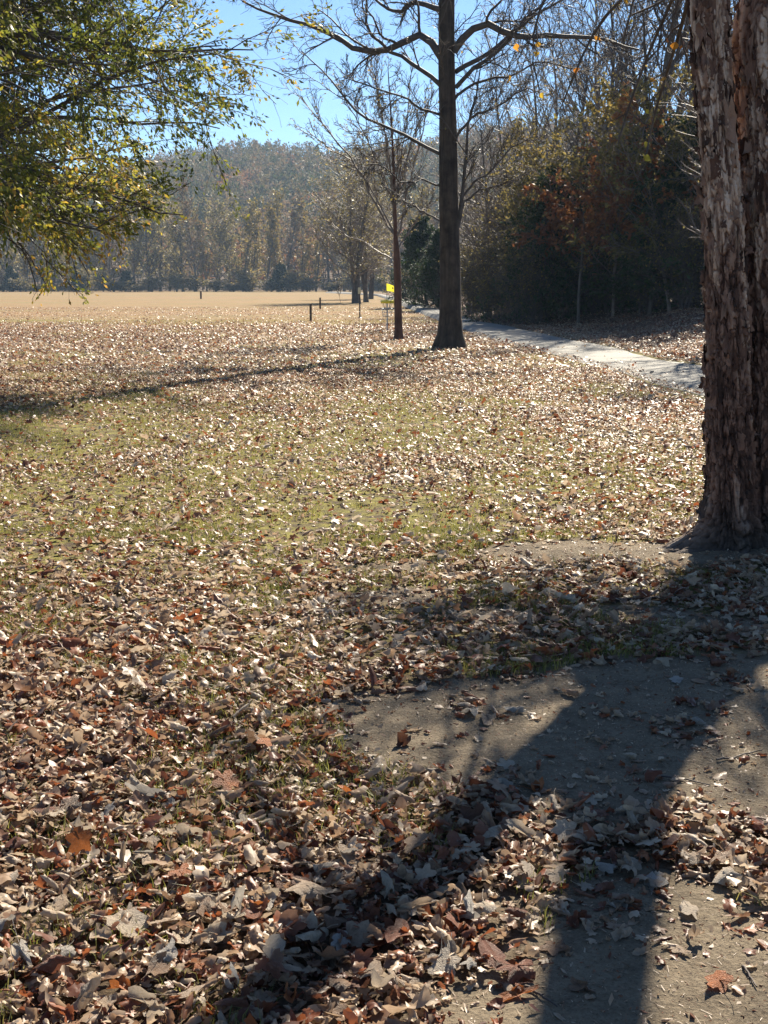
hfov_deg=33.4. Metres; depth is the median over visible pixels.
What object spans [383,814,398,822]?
fallen leaf
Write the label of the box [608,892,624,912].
fallen leaf
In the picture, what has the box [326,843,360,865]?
fallen leaf
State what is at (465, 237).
brush thicket
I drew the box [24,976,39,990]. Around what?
fallen leaf
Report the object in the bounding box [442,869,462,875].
fallen leaf
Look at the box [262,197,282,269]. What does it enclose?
treeline tree
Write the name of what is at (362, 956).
fallen leaf
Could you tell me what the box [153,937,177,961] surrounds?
fallen leaf
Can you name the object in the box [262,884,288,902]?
fallen leaf
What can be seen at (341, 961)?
fallen leaf
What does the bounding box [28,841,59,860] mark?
fallen leaf
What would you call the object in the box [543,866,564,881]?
fallen leaf
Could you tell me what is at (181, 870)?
fallen leaf
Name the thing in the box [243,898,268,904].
fallen leaf
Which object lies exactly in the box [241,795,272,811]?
fallen leaf
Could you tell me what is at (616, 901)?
fallen leaf
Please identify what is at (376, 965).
fallen leaf
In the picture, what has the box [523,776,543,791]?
fallen leaf
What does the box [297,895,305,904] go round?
fallen leaf
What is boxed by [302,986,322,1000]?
fallen leaf
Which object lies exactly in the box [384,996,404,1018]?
fallen leaf
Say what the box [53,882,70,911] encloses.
fallen leaf
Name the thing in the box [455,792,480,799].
fallen leaf
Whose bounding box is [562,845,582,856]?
fallen leaf
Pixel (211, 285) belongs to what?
field edge brush
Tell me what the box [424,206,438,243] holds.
treeline tree
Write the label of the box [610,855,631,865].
fallen leaf
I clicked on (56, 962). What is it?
fallen leaf
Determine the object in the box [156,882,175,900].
fallen leaf
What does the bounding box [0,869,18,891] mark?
fallen leaf
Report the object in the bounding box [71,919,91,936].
fallen leaf
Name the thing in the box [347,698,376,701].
fallen leaf
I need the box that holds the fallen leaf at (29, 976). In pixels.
[24,964,44,979]
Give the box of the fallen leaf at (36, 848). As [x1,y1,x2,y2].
[27,838,42,862]
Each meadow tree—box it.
[292,124,414,303]
[306,134,415,301]
[333,171,406,298]
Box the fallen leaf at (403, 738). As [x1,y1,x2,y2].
[396,732,414,748]
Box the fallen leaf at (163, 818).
[156,812,171,823]
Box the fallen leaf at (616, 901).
[597,899,627,909]
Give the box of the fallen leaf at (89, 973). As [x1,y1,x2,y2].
[79,971,93,977]
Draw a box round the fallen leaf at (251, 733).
[246,718,258,743]
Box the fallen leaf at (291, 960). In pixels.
[287,955,311,974]
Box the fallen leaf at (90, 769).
[82,767,96,777]
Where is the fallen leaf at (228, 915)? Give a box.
[222,907,249,918]
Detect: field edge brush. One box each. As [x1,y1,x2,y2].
[0,283,13,291]
[8,275,30,291]
[20,283,47,291]
[46,284,65,291]
[59,284,87,291]
[69,266,94,290]
[88,280,133,291]
[89,265,110,291]
[129,284,147,291]
[135,275,165,291]
[160,270,193,291]
[181,275,206,291]
[200,277,232,291]
[215,283,244,291]
[224,268,267,291]
[256,279,280,291]
[275,267,309,291]
[291,274,330,291]
[316,281,342,291]
[337,267,360,291]
[351,276,381,289]
[369,274,391,291]
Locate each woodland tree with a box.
[427,134,484,255]
[430,72,523,317]
[432,137,489,246]
[457,38,546,298]
[458,127,510,253]
[463,0,586,319]
[489,0,605,181]
[515,0,655,166]
[534,0,625,166]
[536,0,680,165]
[540,0,681,155]
[571,0,733,298]
[591,0,733,309]
[611,1,735,130]
[647,6,733,205]
[660,1,733,264]
[662,0,737,114]
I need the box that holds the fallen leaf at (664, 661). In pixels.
[653,657,669,666]
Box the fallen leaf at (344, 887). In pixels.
[328,883,357,892]
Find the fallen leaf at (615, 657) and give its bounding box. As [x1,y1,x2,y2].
[605,655,617,659]
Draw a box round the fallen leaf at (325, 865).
[311,862,334,874]
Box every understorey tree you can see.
[486,110,600,318]
[490,159,559,315]
[492,143,586,320]
[540,74,685,316]
[579,61,701,311]
[635,64,701,249]
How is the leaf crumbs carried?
on the ground at (636, 971)
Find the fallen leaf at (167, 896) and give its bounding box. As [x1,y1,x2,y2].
[161,890,175,899]
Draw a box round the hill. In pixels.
[3,159,541,290]
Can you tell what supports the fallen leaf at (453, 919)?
on the fallen leaves at (72, 729)
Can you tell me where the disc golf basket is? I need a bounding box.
[381,283,393,328]
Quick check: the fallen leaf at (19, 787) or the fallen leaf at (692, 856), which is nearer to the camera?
the fallen leaf at (692, 856)
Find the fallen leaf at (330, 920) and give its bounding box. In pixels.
[318,913,346,928]
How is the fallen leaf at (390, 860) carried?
on the ground at (636, 971)
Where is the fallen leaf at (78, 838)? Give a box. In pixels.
[65,818,92,855]
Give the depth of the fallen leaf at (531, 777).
4.41 m
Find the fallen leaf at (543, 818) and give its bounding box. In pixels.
[540,812,564,823]
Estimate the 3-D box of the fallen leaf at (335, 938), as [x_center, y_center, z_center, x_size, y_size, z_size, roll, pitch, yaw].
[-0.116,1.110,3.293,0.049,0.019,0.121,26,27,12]
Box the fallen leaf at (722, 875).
[712,866,743,885]
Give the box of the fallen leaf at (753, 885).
[736,858,757,890]
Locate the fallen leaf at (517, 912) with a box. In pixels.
[504,902,526,917]
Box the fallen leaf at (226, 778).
[204,763,239,790]
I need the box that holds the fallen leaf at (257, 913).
[226,897,267,919]
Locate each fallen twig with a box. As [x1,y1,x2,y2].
[409,567,526,577]
[524,985,556,1006]
[615,591,709,601]
[657,775,710,785]
[716,749,762,760]
[741,965,756,986]
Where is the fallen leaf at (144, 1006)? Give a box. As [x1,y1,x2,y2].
[129,995,162,1011]
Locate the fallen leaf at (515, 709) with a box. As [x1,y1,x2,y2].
[504,706,529,713]
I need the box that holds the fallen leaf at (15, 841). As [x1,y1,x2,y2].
[0,836,16,853]
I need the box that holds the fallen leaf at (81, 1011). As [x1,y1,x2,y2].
[65,1008,86,1013]
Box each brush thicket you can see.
[390,261,421,298]
[432,195,508,301]
[435,231,485,315]
[438,229,510,318]
[461,178,512,313]
[462,180,511,252]
[462,221,512,320]
[468,150,562,316]
[481,216,553,322]
[483,231,579,323]
[539,240,621,315]
[592,209,684,314]
[631,179,704,310]
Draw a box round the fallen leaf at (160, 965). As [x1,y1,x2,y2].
[141,951,170,979]
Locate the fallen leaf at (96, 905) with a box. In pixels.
[90,895,114,911]
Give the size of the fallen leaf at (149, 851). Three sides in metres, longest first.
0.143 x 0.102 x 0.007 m
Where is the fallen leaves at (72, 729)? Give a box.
[0,303,767,1023]
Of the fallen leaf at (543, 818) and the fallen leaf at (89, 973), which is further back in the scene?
the fallen leaf at (543, 818)
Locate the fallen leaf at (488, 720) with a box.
[481,708,495,724]
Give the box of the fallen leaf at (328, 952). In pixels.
[312,940,344,960]
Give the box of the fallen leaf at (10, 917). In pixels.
[0,914,15,931]
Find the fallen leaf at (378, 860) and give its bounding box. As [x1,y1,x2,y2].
[368,858,394,864]
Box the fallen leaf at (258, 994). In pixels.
[250,990,276,1005]
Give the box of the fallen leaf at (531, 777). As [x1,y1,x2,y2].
[511,772,539,785]
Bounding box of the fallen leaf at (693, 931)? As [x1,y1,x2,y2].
[685,924,703,941]
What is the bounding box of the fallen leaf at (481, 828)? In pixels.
[473,816,496,838]
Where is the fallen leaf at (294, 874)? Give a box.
[280,872,315,878]
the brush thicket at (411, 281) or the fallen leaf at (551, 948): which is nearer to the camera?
the fallen leaf at (551, 948)
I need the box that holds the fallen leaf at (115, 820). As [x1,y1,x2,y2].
[112,818,126,824]
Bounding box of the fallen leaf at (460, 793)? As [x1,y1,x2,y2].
[438,786,467,811]
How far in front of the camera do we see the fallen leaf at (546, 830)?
3.97 m
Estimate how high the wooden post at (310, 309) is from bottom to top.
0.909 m
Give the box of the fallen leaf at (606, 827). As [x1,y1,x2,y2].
[599,823,623,835]
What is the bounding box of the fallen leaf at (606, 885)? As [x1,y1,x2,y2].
[591,879,620,891]
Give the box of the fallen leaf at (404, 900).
[396,896,417,924]
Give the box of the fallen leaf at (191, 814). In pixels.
[188,799,205,818]
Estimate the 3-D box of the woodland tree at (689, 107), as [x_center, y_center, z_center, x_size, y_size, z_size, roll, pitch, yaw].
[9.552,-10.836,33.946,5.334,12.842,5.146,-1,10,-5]
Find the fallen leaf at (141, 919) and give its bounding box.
[90,909,149,936]
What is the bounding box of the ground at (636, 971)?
[0,291,767,1023]
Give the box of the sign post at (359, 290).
[358,287,360,317]
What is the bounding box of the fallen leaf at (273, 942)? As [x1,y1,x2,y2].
[262,934,285,957]
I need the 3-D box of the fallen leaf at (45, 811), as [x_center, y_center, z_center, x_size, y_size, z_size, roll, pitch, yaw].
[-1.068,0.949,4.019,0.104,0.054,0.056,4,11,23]
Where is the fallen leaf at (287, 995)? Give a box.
[271,982,297,1002]
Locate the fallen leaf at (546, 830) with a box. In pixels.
[529,825,554,835]
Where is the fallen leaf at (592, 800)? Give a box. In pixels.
[576,791,602,804]
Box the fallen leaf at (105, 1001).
[88,992,116,1013]
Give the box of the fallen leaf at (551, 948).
[539,934,567,955]
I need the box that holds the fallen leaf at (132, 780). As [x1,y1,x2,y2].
[126,764,146,785]
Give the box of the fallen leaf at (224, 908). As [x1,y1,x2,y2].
[219,900,237,914]
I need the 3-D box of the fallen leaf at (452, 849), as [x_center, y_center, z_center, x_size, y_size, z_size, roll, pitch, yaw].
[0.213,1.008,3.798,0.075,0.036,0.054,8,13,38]
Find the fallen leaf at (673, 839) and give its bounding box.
[661,833,682,852]
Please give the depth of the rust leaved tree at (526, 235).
52.87 m
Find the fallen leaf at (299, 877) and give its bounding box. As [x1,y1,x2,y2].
[287,876,310,885]
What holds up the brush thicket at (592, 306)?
on the ground at (636, 971)
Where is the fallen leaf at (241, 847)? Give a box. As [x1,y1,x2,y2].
[237,841,256,866]
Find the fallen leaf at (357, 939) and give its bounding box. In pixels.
[346,919,373,950]
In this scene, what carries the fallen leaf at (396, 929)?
on the fallen leaves at (72, 729)
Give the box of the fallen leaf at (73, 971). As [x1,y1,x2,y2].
[62,964,77,979]
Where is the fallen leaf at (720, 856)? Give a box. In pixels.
[709,838,733,864]
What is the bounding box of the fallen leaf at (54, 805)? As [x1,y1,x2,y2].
[45,803,65,808]
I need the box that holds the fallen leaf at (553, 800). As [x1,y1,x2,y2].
[549,788,557,811]
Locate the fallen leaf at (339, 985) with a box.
[325,977,351,992]
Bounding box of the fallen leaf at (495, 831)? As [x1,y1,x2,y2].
[485,825,515,848]
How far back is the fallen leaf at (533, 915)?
3.45 m
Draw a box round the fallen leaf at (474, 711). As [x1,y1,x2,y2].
[461,707,480,716]
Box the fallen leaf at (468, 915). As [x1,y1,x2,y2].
[454,908,479,919]
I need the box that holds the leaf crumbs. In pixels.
[292,537,767,1023]
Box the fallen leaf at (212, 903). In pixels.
[210,892,230,920]
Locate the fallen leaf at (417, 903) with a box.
[387,896,438,913]
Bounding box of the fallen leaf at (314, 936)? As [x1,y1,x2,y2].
[295,924,337,941]
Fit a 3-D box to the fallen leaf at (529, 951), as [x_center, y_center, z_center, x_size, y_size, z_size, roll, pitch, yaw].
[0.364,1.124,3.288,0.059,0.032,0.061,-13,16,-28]
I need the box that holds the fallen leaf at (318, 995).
[309,992,329,998]
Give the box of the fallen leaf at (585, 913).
[573,910,591,917]
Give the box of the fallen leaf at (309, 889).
[284,881,333,898]
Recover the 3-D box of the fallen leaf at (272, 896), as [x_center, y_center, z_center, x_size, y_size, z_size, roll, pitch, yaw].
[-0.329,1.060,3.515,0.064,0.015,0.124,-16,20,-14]
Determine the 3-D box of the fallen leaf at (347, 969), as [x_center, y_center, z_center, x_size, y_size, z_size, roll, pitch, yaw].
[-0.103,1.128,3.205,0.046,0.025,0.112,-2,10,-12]
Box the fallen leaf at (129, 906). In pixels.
[121,893,136,918]
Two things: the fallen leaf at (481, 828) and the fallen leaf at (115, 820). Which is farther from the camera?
the fallen leaf at (115, 820)
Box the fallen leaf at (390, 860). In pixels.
[377,850,416,864]
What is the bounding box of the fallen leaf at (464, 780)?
[459,777,468,784]
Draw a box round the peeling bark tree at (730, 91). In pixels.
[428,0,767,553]
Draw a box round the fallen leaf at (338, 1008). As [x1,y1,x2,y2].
[317,996,347,1020]
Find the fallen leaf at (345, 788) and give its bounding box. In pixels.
[337,785,351,794]
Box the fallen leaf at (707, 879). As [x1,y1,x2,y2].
[695,876,713,882]
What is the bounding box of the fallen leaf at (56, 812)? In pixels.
[48,803,66,815]
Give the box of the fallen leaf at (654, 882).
[645,878,666,889]
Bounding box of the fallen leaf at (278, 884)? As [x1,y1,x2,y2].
[274,871,289,898]
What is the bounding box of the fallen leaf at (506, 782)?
[499,777,520,790]
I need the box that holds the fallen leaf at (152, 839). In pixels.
[140,834,160,843]
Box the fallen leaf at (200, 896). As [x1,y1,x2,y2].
[182,892,224,901]
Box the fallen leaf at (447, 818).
[433,814,457,832]
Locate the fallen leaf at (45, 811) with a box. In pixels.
[31,804,59,820]
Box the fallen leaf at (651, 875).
[644,871,667,894]
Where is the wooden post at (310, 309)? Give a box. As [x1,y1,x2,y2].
[309,304,311,321]
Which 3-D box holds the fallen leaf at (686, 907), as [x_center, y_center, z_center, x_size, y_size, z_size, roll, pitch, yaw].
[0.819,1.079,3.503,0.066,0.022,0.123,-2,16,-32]
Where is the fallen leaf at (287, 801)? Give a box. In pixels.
[279,799,298,806]
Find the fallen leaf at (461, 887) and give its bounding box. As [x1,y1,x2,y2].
[453,881,467,901]
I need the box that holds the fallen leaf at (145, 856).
[132,852,156,865]
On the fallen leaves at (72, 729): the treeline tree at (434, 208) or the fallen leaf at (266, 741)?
the fallen leaf at (266, 741)
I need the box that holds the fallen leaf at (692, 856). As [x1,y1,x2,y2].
[682,849,708,863]
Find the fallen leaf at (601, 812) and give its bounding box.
[590,804,607,816]
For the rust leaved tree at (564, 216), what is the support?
on the ground at (636, 971)
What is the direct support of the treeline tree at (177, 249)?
on the ground at (636, 971)
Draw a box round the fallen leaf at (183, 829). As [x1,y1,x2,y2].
[176,823,202,848]
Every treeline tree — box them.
[0,221,22,272]
[0,237,21,284]
[12,225,48,283]
[19,227,36,290]
[29,203,53,290]
[45,208,68,285]
[51,225,68,290]
[52,184,84,291]
[80,213,107,290]
[84,187,122,290]
[95,201,133,290]
[98,186,128,290]
[121,186,150,290]
[122,182,182,290]
[127,200,184,290]
[152,199,200,291]
[163,208,184,290]
[166,173,214,291]
[189,205,213,290]
[197,196,244,278]
[204,207,243,290]
[237,195,261,290]
[246,207,265,289]
[258,186,287,290]
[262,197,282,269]
[271,187,315,291]
[289,195,318,290]
[301,186,344,291]
[309,203,326,290]
[321,203,354,290]
[337,185,355,290]
[373,213,388,290]
[375,177,409,281]
[392,192,420,261]
[409,183,430,248]
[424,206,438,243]
[426,203,439,247]
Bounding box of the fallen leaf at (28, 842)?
[21,831,32,846]
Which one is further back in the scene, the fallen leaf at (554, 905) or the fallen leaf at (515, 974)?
the fallen leaf at (554, 905)
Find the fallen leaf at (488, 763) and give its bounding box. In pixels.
[485,761,499,766]
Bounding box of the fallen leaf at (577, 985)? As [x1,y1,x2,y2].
[568,976,599,994]
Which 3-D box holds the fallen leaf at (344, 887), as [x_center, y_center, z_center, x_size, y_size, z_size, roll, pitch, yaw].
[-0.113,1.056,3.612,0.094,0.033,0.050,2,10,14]
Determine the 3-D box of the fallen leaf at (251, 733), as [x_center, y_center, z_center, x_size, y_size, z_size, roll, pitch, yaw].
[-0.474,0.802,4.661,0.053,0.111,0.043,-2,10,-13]
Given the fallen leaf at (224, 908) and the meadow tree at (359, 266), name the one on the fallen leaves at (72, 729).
the fallen leaf at (224, 908)
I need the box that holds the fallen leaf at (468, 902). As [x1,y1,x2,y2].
[463,889,474,918]
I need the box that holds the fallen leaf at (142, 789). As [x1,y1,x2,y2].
[125,782,167,801]
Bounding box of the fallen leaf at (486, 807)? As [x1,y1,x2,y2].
[463,801,491,815]
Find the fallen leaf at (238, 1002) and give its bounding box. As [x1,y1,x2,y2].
[212,997,255,1007]
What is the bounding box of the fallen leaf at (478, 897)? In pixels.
[430,892,486,909]
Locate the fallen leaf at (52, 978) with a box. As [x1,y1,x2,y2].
[32,974,63,991]
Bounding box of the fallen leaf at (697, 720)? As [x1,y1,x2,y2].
[684,715,705,724]
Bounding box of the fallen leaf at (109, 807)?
[101,801,114,815]
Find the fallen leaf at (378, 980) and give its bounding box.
[369,968,400,987]
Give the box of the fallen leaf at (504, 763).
[497,756,514,768]
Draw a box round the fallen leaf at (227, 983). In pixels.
[208,961,238,994]
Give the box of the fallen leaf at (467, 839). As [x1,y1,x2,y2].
[464,837,493,851]
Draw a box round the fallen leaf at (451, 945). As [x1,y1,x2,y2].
[442,932,456,967]
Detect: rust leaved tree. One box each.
[511,126,621,314]
[520,120,638,323]
[550,81,701,314]
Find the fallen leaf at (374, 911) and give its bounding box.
[358,903,384,921]
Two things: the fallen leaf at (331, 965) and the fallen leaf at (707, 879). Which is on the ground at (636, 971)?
the fallen leaf at (707, 879)
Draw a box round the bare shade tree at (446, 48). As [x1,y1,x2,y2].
[228,0,650,349]
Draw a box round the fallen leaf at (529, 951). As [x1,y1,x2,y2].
[515,943,539,957]
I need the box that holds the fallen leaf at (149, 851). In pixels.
[132,850,162,852]
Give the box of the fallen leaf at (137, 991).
[128,985,168,1008]
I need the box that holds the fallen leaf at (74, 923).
[56,914,94,931]
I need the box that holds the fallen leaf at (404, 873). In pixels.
[397,864,418,895]
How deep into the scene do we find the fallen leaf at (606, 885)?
3.62 m
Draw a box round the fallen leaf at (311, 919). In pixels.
[286,910,317,932]
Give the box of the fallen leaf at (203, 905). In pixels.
[196,882,211,916]
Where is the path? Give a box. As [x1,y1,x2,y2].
[326,292,704,395]
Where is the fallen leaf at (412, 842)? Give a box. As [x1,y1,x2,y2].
[398,833,437,852]
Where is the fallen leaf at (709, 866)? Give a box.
[706,860,712,868]
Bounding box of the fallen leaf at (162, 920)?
[148,915,177,924]
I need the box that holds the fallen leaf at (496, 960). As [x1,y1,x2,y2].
[478,936,509,978]
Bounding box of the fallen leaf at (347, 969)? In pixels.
[335,948,353,975]
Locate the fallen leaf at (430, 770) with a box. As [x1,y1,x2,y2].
[409,765,441,773]
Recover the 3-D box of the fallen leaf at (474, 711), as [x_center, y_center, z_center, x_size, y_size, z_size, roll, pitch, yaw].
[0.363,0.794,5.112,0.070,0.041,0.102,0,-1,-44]
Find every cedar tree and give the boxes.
[376,215,437,304]
[381,251,418,296]
[402,229,460,308]
[462,162,617,324]
[492,147,672,317]
[557,176,625,309]
[560,127,703,312]
[604,111,704,313]
[609,155,703,307]
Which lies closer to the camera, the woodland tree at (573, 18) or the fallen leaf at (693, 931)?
the fallen leaf at (693, 931)
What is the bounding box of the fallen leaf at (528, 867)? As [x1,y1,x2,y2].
[521,861,535,877]
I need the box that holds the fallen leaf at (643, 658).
[629,652,655,662]
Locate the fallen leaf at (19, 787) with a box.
[7,778,26,789]
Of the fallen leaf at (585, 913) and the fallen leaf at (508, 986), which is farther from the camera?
the fallen leaf at (585, 913)
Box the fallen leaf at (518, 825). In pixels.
[506,818,543,838]
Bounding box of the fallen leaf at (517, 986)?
[515,982,533,990]
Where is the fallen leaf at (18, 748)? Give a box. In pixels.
[14,746,35,754]
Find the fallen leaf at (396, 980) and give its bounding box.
[387,969,406,988]
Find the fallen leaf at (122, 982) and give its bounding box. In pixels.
[106,974,130,990]
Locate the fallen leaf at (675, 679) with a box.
[669,676,683,682]
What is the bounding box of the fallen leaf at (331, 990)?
[326,976,351,994]
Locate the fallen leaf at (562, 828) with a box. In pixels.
[550,819,587,841]
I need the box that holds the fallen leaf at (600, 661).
[585,654,606,664]
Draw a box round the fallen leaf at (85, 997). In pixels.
[62,977,100,1014]
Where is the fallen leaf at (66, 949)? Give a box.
[56,939,75,957]
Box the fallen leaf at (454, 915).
[451,907,463,920]
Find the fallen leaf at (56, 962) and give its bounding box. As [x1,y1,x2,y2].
[33,955,73,973]
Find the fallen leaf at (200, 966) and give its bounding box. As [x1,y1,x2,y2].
[191,949,205,978]
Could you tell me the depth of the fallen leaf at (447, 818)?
4.03 m
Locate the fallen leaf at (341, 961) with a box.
[333,949,351,964]
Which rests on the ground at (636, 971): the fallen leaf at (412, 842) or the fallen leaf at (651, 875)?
the fallen leaf at (651, 875)
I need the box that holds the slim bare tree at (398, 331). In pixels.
[276,38,456,340]
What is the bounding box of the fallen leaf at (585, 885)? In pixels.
[570,880,593,890]
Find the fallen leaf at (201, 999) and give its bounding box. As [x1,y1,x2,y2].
[192,990,205,1007]
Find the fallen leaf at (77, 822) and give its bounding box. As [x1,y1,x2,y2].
[70,815,93,830]
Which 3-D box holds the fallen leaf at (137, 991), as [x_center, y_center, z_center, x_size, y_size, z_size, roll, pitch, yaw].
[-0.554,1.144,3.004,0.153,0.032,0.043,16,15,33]
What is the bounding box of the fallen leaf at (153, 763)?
[141,743,160,777]
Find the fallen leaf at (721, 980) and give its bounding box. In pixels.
[704,970,738,992]
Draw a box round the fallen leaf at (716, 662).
[710,659,731,666]
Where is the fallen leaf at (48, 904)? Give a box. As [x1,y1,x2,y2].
[46,902,60,910]
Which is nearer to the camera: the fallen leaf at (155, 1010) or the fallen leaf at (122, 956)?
the fallen leaf at (155, 1010)
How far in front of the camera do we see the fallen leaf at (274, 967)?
3.12 m
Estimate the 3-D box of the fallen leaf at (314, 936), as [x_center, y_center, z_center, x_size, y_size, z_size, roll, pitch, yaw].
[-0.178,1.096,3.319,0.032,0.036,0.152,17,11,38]
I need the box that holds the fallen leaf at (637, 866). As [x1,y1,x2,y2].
[631,857,642,869]
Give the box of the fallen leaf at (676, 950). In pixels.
[666,945,691,953]
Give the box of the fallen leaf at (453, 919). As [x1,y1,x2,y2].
[446,912,465,929]
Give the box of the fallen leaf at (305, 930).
[286,922,325,954]
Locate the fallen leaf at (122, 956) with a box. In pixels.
[109,948,135,964]
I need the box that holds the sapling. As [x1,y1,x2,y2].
[333,281,342,302]
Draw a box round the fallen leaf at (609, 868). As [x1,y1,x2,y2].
[595,861,617,873]
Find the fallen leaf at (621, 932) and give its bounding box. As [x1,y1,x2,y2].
[610,923,632,941]
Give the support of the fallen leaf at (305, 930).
on the ground at (636, 971)
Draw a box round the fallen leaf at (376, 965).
[351,960,382,978]
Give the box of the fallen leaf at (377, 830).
[365,825,382,836]
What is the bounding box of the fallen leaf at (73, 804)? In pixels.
[54,795,81,816]
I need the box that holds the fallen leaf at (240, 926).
[229,921,277,932]
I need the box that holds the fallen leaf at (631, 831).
[603,829,638,840]
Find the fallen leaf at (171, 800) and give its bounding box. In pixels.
[159,797,179,810]
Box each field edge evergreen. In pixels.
[0,266,19,291]
[69,270,85,291]
[119,269,135,291]
[269,262,294,291]
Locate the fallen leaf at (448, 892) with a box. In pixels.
[441,890,453,896]
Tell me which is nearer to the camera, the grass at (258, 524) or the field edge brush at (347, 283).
the grass at (258, 524)
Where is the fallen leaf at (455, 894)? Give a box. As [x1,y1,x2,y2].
[445,882,461,897]
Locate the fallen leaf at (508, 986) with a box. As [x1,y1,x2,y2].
[498,981,512,992]
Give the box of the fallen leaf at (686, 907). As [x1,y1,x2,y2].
[674,890,698,919]
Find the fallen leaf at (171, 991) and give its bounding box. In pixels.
[163,976,177,998]
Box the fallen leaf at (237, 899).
[230,885,245,912]
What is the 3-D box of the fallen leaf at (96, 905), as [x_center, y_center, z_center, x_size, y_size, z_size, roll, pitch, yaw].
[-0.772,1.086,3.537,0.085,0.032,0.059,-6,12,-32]
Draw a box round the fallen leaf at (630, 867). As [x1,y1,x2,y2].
[620,855,636,878]
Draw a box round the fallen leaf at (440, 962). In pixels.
[427,933,461,977]
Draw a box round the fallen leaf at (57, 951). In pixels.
[30,942,62,963]
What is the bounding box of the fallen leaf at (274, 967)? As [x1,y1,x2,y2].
[260,947,292,978]
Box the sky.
[0,0,736,183]
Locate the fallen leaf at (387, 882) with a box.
[380,869,395,898]
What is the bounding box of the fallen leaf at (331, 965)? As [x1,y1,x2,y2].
[318,957,338,980]
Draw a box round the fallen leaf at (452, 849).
[448,845,470,856]
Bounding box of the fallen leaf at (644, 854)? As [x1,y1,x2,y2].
[634,848,649,862]
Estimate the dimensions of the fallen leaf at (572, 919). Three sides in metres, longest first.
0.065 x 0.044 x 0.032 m
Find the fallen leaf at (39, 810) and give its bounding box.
[29,807,54,821]
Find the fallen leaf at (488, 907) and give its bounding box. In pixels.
[474,889,499,913]
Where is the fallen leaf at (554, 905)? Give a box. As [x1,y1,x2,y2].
[547,902,564,911]
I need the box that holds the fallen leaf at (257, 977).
[247,972,267,984]
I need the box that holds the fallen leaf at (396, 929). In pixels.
[385,917,410,942]
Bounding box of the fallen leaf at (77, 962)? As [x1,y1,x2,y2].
[71,960,92,966]
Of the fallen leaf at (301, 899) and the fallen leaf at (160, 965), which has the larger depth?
the fallen leaf at (301, 899)
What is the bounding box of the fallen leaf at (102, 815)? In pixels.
[100,812,121,823]
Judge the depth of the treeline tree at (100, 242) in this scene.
317.90 m
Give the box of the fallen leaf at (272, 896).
[251,891,276,910]
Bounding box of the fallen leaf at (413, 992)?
[400,977,439,999]
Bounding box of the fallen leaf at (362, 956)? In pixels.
[351,948,384,968]
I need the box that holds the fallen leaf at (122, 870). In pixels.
[118,862,130,872]
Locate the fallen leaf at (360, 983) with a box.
[351,972,370,987]
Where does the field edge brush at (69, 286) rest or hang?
on the ground at (636, 971)
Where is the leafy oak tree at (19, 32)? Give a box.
[0,0,332,305]
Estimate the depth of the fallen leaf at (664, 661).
5.77 m
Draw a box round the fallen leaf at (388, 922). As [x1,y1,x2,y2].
[367,918,394,932]
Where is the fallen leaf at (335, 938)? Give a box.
[331,930,350,950]
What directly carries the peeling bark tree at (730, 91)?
on the ground at (636, 971)
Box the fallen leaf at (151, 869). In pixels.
[132,865,161,887]
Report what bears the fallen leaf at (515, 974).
on the fallen leaves at (72, 729)
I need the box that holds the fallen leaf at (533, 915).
[518,912,541,920]
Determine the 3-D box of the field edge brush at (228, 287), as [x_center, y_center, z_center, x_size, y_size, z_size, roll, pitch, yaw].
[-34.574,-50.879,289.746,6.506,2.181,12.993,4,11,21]
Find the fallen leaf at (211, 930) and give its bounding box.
[186,922,235,942]
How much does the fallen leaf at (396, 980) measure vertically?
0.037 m
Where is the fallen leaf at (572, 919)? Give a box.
[561,910,578,928]
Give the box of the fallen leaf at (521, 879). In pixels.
[512,868,532,888]
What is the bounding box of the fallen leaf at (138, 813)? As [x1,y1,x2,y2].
[115,801,146,818]
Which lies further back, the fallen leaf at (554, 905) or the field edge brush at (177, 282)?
the field edge brush at (177, 282)
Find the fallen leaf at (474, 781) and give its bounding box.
[464,778,488,792]
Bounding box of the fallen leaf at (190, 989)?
[155,984,204,997]
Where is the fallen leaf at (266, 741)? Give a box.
[243,735,271,746]
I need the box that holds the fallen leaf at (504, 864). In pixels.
[492,848,508,867]
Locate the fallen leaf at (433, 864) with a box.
[418,853,440,875]
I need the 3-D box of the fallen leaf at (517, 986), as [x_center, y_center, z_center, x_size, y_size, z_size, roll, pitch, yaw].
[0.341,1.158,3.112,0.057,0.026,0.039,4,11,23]
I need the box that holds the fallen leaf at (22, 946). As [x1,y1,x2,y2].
[12,920,35,965]
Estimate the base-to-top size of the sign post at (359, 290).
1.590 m
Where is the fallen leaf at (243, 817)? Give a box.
[230,814,252,822]
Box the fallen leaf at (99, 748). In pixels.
[97,744,119,753]
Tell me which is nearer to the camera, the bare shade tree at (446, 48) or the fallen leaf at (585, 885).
the fallen leaf at (585, 885)
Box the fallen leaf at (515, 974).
[495,959,553,984]
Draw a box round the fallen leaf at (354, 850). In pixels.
[340,841,362,852]
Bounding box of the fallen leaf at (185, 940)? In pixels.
[173,931,191,943]
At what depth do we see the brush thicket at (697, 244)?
45.86 m
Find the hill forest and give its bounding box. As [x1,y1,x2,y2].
[1,114,696,290]
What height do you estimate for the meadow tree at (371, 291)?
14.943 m
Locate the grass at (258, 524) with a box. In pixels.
[0,318,767,1023]
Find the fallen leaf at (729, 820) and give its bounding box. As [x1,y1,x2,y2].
[721,815,744,827]
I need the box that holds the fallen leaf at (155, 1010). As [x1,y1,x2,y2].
[143,998,164,1016]
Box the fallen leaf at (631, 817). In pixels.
[626,802,638,826]
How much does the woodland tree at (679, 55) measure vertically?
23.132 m
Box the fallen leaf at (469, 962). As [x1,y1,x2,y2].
[459,957,483,969]
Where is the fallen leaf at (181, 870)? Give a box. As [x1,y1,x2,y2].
[167,863,191,875]
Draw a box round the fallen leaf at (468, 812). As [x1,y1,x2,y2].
[460,803,485,824]

